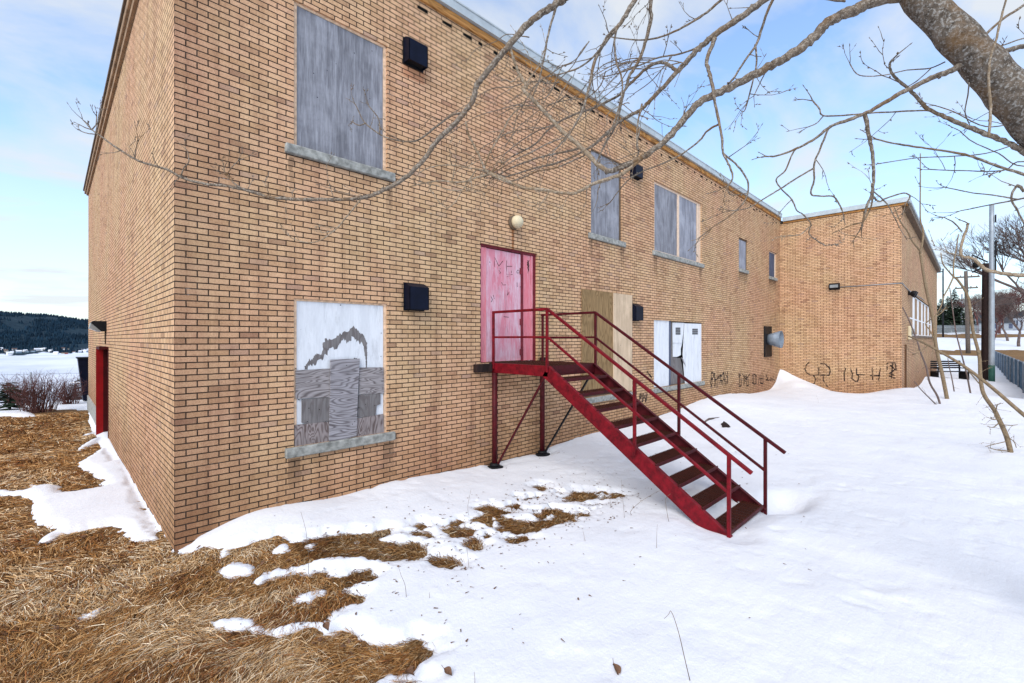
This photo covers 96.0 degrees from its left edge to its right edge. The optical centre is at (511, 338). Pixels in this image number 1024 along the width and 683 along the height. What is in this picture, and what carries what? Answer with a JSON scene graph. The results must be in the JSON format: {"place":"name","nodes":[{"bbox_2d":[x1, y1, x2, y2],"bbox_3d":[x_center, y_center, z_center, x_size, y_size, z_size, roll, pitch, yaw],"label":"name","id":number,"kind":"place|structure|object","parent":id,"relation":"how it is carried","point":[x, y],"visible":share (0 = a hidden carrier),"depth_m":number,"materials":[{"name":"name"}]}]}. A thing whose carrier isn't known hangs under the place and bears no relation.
{"place":"outdoors","nodes":[
{"label":"outdoors","id":0,"kind":"place"},
{"bbox_2d":[0,354,87,403],"bbox_3d":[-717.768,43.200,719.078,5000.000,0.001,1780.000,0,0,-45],"label":"water","id":1,"kind":"structure","parent":0,"point":[10,366],"depth_m":697.02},
{"bbox_2d":[0,315,87,355],"bbox_3d":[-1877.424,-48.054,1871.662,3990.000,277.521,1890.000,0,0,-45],"label":"hills","id":2,"kind":"structure","parent":0,"point":[13,323],"depth_m":1547.47,"materials":[{"name":"green plant"}]},
{"bbox_2d":[0,311,87,352],"bbox_3d":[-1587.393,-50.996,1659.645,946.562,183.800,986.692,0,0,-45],"label":"forest","id":3,"kind":"object","parent":2,"relation":"on","point":[37,343],"visible":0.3,"depth_m":1517.41,"materials":[{"name":"green plant"}]},
{"bbox_2d":[0,334,1023,682],"bbox_3d":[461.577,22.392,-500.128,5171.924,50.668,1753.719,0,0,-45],"label":"ground","id":4,"kind":"structure","parent":0,"point":[1016,354],"depth_m":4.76,"materials":[{"name":"brown plant"}]},
{"bbox_2d":[0,382,17,403],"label":"evergreen tree","id":5,"kind":"object","parent":4,"relation":"on","point":[5,390],"visible":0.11,"depth_m":21.82,"materials":[{"name":"green plant"}]},
{"bbox_2d":[0,387,25,410],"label":"evergreen tree","id":6,"kind":"object","parent":4,"relation":"on","point":[9,405],"visible":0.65,"depth_m":15.36,"materials":[{"name":"green plant"}]},
{"bbox_2d":[0,369,76,413],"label":"bare shrub","id":7,"kind":"object","parent":4,"relation":"on","point":[40,406],"visible":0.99,"depth_m":15.11,"materials":[{"name":"brown plant"}]},
{"bbox_2d":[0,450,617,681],"bbox_3d":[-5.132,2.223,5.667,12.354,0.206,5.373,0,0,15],"label":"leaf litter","id":8,"kind":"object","parent":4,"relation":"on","point":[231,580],"visible":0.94,"depth_m":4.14,"materials":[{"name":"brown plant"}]},
{"bbox_2d":[322,620,329,630],"bbox_3d":[-1.384,2.125,3.422,0.052,0.038,0.100,-14,19,-41],"label":"fallen leaf","id":9,"kind":"object","parent":4,"relation":"on","point":[325,625],"visible":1,"depth_m":3.41,"materials":[{"name":"brown plant"}]},
{"bbox_2d":[405,666,414,675],"bbox_3d":[-0.644,2.131,2.945,0.110,0.041,0.057,-13,6,44],"label":"fallen leaf","id":10,"kind":"object","parent":4,"relation":"on","point":[409,670],"visible":1,"depth_m":2.95,"materials":[{"name":"brown plant"}]},
{"bbox_2d":[0,330,1023,682],"bbox_3d":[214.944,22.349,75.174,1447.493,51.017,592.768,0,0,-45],"label":"snow","id":11,"kind":"structure","parent":4,"relation":"on","point":[894,554],"depth_m":4.72,"materials":[{"name":"white snow"}]},
{"bbox_2d":[0,370,57,405],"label":"bare shrub","id":12,"kind":"object","parent":11,"relation":"on","point":[26,384],"visible":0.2,"depth_m":17.00,"materials":[{"name":"brown plant"}]},
{"bbox_2d":[0,372,79,400],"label":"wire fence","id":13,"kind":"object","parent":11,"relation":"on","point":[35,385],"visible":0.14,"depth_m":18.35,"materials":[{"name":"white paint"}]},
{"bbox_2d":[47,375,87,404],"bbox_3d":[-16.810,1.888,17.528,1.287,1.320,1.338,0,0,-29],"label":"bare shrub","id":14,"kind":"object","parent":11,"relation":"on","point":[68,394],"visible":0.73,"depth_m":17.46,"materials":[{"name":"brown plant"}]},
{"bbox_2d":[62,378,81,399],"bbox_3d":[-19.765,2.299,20.962,1.156,1.350,1.052,0,0,22],"label":"bare shrub","id":15,"kind":"object","parent":11,"relation":"on","point":[77,390],"visible":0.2,"depth_m":20.94,"materials":[{"name":"brown plant"}]},
{"bbox_2d":[76,357,87,400],"bbox_3d":[-17.287,1.615,19.042,1.060,1.756,0.980,0,0,-45],"label":"bin","id":16,"kind":"object","parent":11,"relation":"on","point":[83,367],"visible":0.39,"depth_m":18.54,"materials":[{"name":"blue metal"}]},
{"bbox_2d":[441,665,451,675],"bbox_3d":[-0.421,2.135,2.969,0.090,0.034,0.046,11,26,34],"label":"fallen leaf","id":17,"kind":"object","parent":11,"relation":"on","point":[447,670],"visible":1,"depth_m":2.96,"materials":[{"name":"brown plant"}]},
{"bbox_2d":[240,450,809,682],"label":"snow litter","id":18,"kind":"object","parent":11,"relation":"on","point":[498,547],"visible":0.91,"depth_m":5.05,"materials":[{"name":"brown plant"}]},
{"bbox_2d":[67,0,1023,276],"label":"leafless tree","id":19,"kind":"object","parent":11,"relation":"on","point":[987,68],"visible":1,"depth_m":3.43,"materials":[{"name":"brown plant"}]},
{"bbox_2d":[613,662,620,674],"bbox_3d":[0.674,2.138,2.998,0.052,0.038,0.100,11,20,-25],"label":"fallen leaf","id":20,"kind":"object","parent":11,"relation":"on","point":[617,667],"visible":1,"depth_m":2.99,"materials":[{"name":"brown plant"}]},
{"bbox_2d":[473,308,785,537],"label":"steel staircase","id":21,"kind":"structure","parent":11,"relation":"on","point":[743,511],"depth_m":6.60,"materials":[{"name":"red metal"}]},
{"bbox_2d":[664,612,689,679],"bbox_3d":[1.045,1.952,2.902,0.180,0.482,0.024,0,0,0],"label":"weed stalk","id":22,"kind":"object","parent":11,"relation":"on","point":[681,644],"visible":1,"depth_m":2.90,"materials":[{"name":"brown plant"}]},
{"bbox_2d":[721,421,729,427],"bbox_3d":[5.112,2.094,11.026,0.210,0.090,1.020,0,0,25],"label":"bark scrap","id":23,"kind":"object","parent":11,"relation":"on","point":[724,424],"visible":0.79,"depth_m":11.06,"materials":[{"name":"brown wood"}]},
{"bbox_2d":[894,153,948,398],"bbox_3d":[12.835,-1.881,14.609,2.253,8.244,0.474,0,0,-10],"label":"sapling","id":24,"kind":"object","parent":11,"relation":"on","point":[941,371],"visible":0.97,"depth_m":14.57,"materials":[{"name":"brown plant"}]},
{"bbox_2d":[902,307,940,403],"bbox_3d":[12.547,0.625,14.100,1.078,3.233,0.541,0,0,-4],"label":"sapling","id":25,"kind":"object","parent":11,"relation":"on","point":[930,384],"visible":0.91,"depth_m":14.06,"materials":[{"name":"brown plant"}]},
{"bbox_2d":[941,268,943,336],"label":"street pole","id":26,"kind":"object","parent":11,"relation":"on","point":[942,271],"visible":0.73,"depth_m":59.93,"materials":[{"name":"black metal"}]},
{"bbox_2d":[930,360,968,379],"bbox_3d":[27.510,2.090,29.032,2.000,1.452,0.684,0,0,0],"label":"metal bench","id":27,"kind":"object","parent":11,"relation":"on","point":[961,374],"visible":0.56,"depth_m":29.20,"materials":[{"name":"black metal"}]},
{"bbox_2d":[947,358,954,391],"bbox_3d":[18.167,1.558,18.989,0.404,1.536,0.120,0,0,18],"label":"sapling","id":28,"kind":"object","parent":11,"relation":"on","point":[951,376],"visible":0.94,"depth_m":18.99,"materials":[{"name":"brown plant"}]},
{"bbox_2d":[949,288,970,392],"bbox_3d":[18.494,0.107,18.995,0.877,4.441,0.293,0,0,-17],"label":"sapling","id":29,"kind":"object","parent":11,"relation":"on","point":[959,345],"visible":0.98,"depth_m":18.99,"materials":[{"name":"brown plant"}]},
{"bbox_2d":[903,336,1023,416],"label":"sapling","id":30,"kind":"object","parent":11,"relation":"on","point":[1000,394],"visible":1,"depth_m":6.82,"materials":[{"name":"brown plant"}]},
{"bbox_2d":[954,294,980,332],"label":"bare tree","id":31,"kind":"object","parent":11,"relation":"on","point":[973,313],"visible":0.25,"depth_m":106.33,"materials":[{"name":"brown plant"}]},
{"bbox_2d":[934,234,1020,452],"bbox_3d":[8.430,0.135,8.288,1.156,4.240,1.193,0,0,-45],"label":"sapling","id":32,"kind":"object","parent":11,"relation":"on","point":[1002,426],"visible":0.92,"depth_m":8.39,"materials":[{"name":"brown plant"}]},
{"bbox_2d":[972,255,988,379],"bbox_3d":[30.415,-1.132,29.962,1.246,8.631,0.668,0,0,11],"label":"utility pole","id":33,"kind":"object","parent":11,"relation":"on","point":[985,318],"visible":0.62,"depth_m":29.88,"materials":[{"name":"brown wood"}]},
{"bbox_2d":[988,205,995,381],"bbox_3d":[29.685,-2.392,28.483,0.301,11.842,0.350,0,0,-45],"label":"lamp post","id":34,"kind":"object","parent":11,"relation":"on","point":[991,340],"visible":0.78,"depth_m":28.41,"materials":[{"name":"grey metal"}]},
{"bbox_2d":[971,291,1020,319],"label":"bare tree","id":35,"kind":"object","parent":11,"relation":"on","point":[1002,296],"visible":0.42,"depth_m":83.25,"materials":[{"name":"brown plant"}]},
{"bbox_2d":[971,298,1021,340],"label":"bare tree","id":36,"kind":"object","parent":11,"relation":"on","point":[1003,329],"visible":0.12,"depth_m":79.99,"materials":[{"name":"brown plant"}]},
{"bbox_2d":[978,303,1018,337],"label":"bare tree","id":37,"kind":"object","parent":11,"relation":"on","point":[1001,317],"visible":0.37,"depth_m":70.78,"materials":[{"name":"brown plant"}]},
{"bbox_2d":[981,295,1023,346],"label":"bare tree","id":38,"kind":"object","parent":11,"relation":"on","point":[1008,302],"visible":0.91,"depth_m":69.87,"materials":[{"name":"brown plant"}]},
{"bbox_2d":[995,351,1023,392],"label":"slatted fence","id":39,"kind":"object","parent":11,"relation":"on","point":[1011,369],"visible":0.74,"depth_m":28.37,"materials":[{"name":"grey metal"}]},
{"bbox_2d":[995,288,1023,333],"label":"bare tree","id":40,"kind":"object","parent":11,"relation":"on","point":[1019,298],"visible":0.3,"depth_m":98.85,"materials":[{"name":"brown plant"}]},
{"bbox_2d":[83,0,941,551],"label":"brick building","id":41,"kind":"structure","parent":4,"relation":"on","point":[249,356],"depth_m":7.17,"materials":[{"name":"brown brick"}]},
{"bbox_2d":[88,321,106,343],"bbox_3d":[-9.848,-0.150,10.945,0.300,0.540,0.500,0,0,-45],"label":"door light","id":42,"kind":"object","parent":41,"relation":"attached to","point":[99,326],"visible":1,"depth_m":10.80,"materials":[{"name":"black metal"}]},
{"bbox_2d":[96,346,108,437],"bbox_3d":[-9.558,1.315,10.924,0.400,2.270,1.100,0,0,-45],"label":"side door","id":43,"kind":"structure","parent":41,"relation":"in","point":[102,352],"depth_m":11.21,"materials":[{"name":"red metal"}]},
{"bbox_2d":[285,1,395,181],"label":"window","id":44,"kind":"structure","parent":41,"relation":"in","point":[329,56],"depth_m":6.19,"materials":[{"name":"grey wood"}]},
{"bbox_2d":[285,298,395,458],"bbox_3d":[-2.294,0.483,6.248,1.520,1.985,0.185,0,0,-45],"label":"window","id":45,"kind":"structure","parent":41,"relation":"in","point":[340,346],"depth_m":6.17,"materials":[{"name":"beige wood"}]},
{"bbox_2d":[403,36,427,72],"bbox_3d":[-1.447,-4.305,6.936,0.360,0.400,0.150,0,0,-45],"label":"vent hood","id":46,"kind":"object","parent":41,"relation":"attached to","point":[415,54],"visible":1,"depth_m":6.87,"materials":[{"name":"black metal"}]},
{"bbox_2d":[403,282,428,310],"bbox_3d":[-1.437,-0.635,6.947,0.370,0.420,0.150,0,0,-45],"label":"vent hood","id":47,"kind":"object","parent":41,"relation":"attached to","point":[415,297],"visible":1,"depth_m":6.87,"materials":[{"name":"black metal"}]},
{"bbox_2d":[508,215,523,229],"bbox_3d":[0.095,-2.140,8.427,0.260,0.260,0.222,0,0,-45],"label":"wall lamp","id":48,"kind":"object","parent":41,"relation":"attached to","point":[515,222],"visible":1,"depth_m":8.36,"materials":[{"name":"white glass"}]},
{"bbox_2d":[588,150,625,246],"bbox_3d":[2.182,-3.237,10.724,1.500,2.025,0.185,0,0,-45],"label":"window","id":49,"kind":"structure","parent":41,"relation":"in","point":[605,224],"depth_m":10.73,"materials":[{"name":"grey wood"}]},
{"bbox_2d":[581,289,632,402],"bbox_3d":[2.203,0.170,10.746,2.060,2.510,0.185,0,0,-45],"label":"enclosure","id":50,"kind":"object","parent":41,"relation":"in","point":[616,308],"depth_m":10.67,"materials":[{"name":"beige wood"}]},
{"bbox_2d":[630,164,642,180],"bbox_3d":[3.110,-4.190,11.493,0.390,0.370,0.150,0,0,-45],"label":"vent hood","id":51,"kind":"object","parent":41,"relation":"attached to","point":[637,168],"visible":0.59,"depth_m":11.44,"materials":[{"name":"black metal"}]},
{"bbox_2d":[632,304,642,320],"bbox_3d":[3.124,-0.660,11.508,0.390,0.430,0.150,0,0,-45],"label":"vent hood","id":52,"kind":"object","parent":41,"relation":"attached to","point":[637,312],"visible":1,"depth_m":11.41,"materials":[{"name":"black metal"}]},
{"bbox_2d":[652,182,704,267],"bbox_3d":[4.833,-3.222,13.376,3.240,1.995,0.185,0,0,-45],"label":"window","id":53,"kind":"structure","parent":41,"relation":"in","point":[676,216],"depth_m":13.26,"materials":[{"name":"wood"}]},
{"bbox_2d":[652,320,704,392],"bbox_3d":[4.837,0.465,13.380,3.290,1.960,0.185,0,0,-45],"label":"window","id":54,"kind":"structure","parent":41,"relation":"in","point":[678,344],"depth_m":13.32,"materials":[{"name":"white wood"}]},
{"bbox_2d":[739,238,748,273],"bbox_3d":[8.528,-3.067,17.071,0.950,1.245,0.185,0,0,-45],"label":"window","id":55,"kind":"structure","parent":41,"relation":"in","point":[742,243],"depth_m":17.11,"materials":[{"name":"grey wood"}]},
{"bbox_2d":[769,251,777,280],"bbox_3d":[11.042,-3.093,19.584,1.040,1.195,0.185,0,0,-45],"label":"window","id":56,"kind":"structure","parent":41,"relation":"in","point":[771,255],"depth_m":19.58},
{"bbox_2d":[764,326,783,356],"bbox_3d":[10.725,0.110,18.847,0.930,1.260,0.520,0,0,-45],"label":"exhaust fan","id":57,"kind":"object","parent":41,"relation":"attached to","point":[775,339],"visible":1,"depth_m":18.80,"materials":[{"name":"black metal"}]},
{"bbox_2d":[829,283,839,289],"bbox_3d":[13.175,-2.150,18.837,0.180,0.260,0.360,0,0,-45],"label":"wall light","id":58,"kind":"object","parent":41,"relation":"attached to","point":[834,286],"visible":1,"depth_m":18.79,"materials":[{"name":"black metal"}]},
{"bbox_2d":[844,283,923,299],"bbox_3d":[18.009,-2.075,22.027,11.233,0.140,1.943,0,0,-45],"label":"conduit pipe","id":59,"kind":"object","parent":41,"relation":"attached to","point":[883,284],"visible":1,"depth_m":18.15,"materials":[{"name":"grey metal"}]},
{"bbox_2d":[908,326,914,339],"bbox_3d":[16.499,-0.250,19.035,0.400,0.560,0.220,0,0,-45],"label":"electric meter","id":60,"kind":"object","parent":41,"relation":"attached to","point":[910,332],"visible":0.74,"depth_m":18.93,"materials":[{"name":"beige plastic"}]},
{"bbox_2d":[908,291,917,297],"bbox_3d":[16.627,-1.848,19.105,0.780,0.267,0.302,0,0,-45],"label":"flood light","id":61,"kind":"object","parent":41,"relation":"attached to","point":[913,294],"visible":1,"depth_m":18.87,"materials":[{"name":"black metal"}]},
{"bbox_2d":[910,296,932,337],"bbox_3d":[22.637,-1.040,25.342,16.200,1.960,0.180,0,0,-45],"label":"window","id":62,"kind":"structure","parent":41,"relation":"in","point":[919,311],"depth_m":24.20,"materials":[{"name":"white paint"}]},
{"bbox_2d":[937,299,954,332],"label":"evergreen tree","id":63,"kind":"object","parent":4,"relation":"on","point":[939,326],"visible":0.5,"depth_m":111.43,"materials":[{"name":"green plant"}]},
{"bbox_2d":[941,296,957,329],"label":"evergreen tree","id":64,"kind":"object","parent":4,"relation":"on","point":[949,314],"visible":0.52,"depth_m":117.42,"materials":[{"name":"green plant"}]},
{"bbox_2d":[945,289,964,324],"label":"evergreen tree","id":65,"kind":"object","parent":4,"relation":"on","point":[954,296],"visible":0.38,"depth_m":124.63,"materials":[{"name":"green plant"}]},
{"bbox_2d":[950,301,964,331],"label":"evergreen tree","id":66,"kind":"object","parent":4,"relation":"on","point":[958,319],"visible":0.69,"depth_m":115.55,"materials":[{"name":"green plant"}]},
{"bbox_2d":[944,325,971,333],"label":"picket fence","id":67,"kind":"object","parent":4,"relation":"on","point":[958,329],"visible":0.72,"depth_m":99.99,"materials":[{"name":"grey wood"}]},
{"bbox_2d":[950,299,981,322],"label":"bare tree","id":68,"kind":"object","parent":4,"relation":"on","point":[964,310],"visible":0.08,"depth_m":119.59,"materials":[{"name":"brown plant"}]},
{"bbox_2d":[955,271,979,353],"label":"utility pole","id":69,"kind":"object","parent":4,"relation":"on","point":[967,329],"visible":0.83,"depth_m":61.85,"materials":[{"name":"brown wood"}]},
{"bbox_2d":[931,215,1023,293],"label":"bare tree","id":70,"kind":"object","parent":4,"relation":"on","point":[1004,251],"visible":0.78,"depth_m":41.56,"materials":[{"name":"brown plant"}]},
{"bbox_2d":[973,311,1018,331],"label":"house","id":71,"kind":"structure","parent":4,"relation":"on","point":[1008,325],"depth_m":136.50,"materials":[{"name":"white"}]},
{"bbox_2d":[1000,287,1021,311],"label":"bare tree","id":72,"kind":"object","parent":4,"relation":"on","point":[1014,294],"visible":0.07,"depth_m":125.28,"materials":[{"name":"brown plant"}]},
{"bbox_2d":[1011,280,1023,294],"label":"bare tree","id":73,"kind":"object","parent":4,"relation":"on","point":[1021,287],"visible":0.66,"depth_m":91.79,"materials":[{"name":"brown plant"}]},
{"bbox_2d":[1013,311,1023,330],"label":"house","id":74,"kind":"structure","parent":4,"relation":"on","point":[1017,322],"depth_m":119.99,"materials":[{"name":"white paint"}]},
{"bbox_2d":[0,0,1023,322],"label":"sky","id":75,"kind":"structure","parent":0,"point":[54,54],"materials":[{"name":"blue"}]}
]}

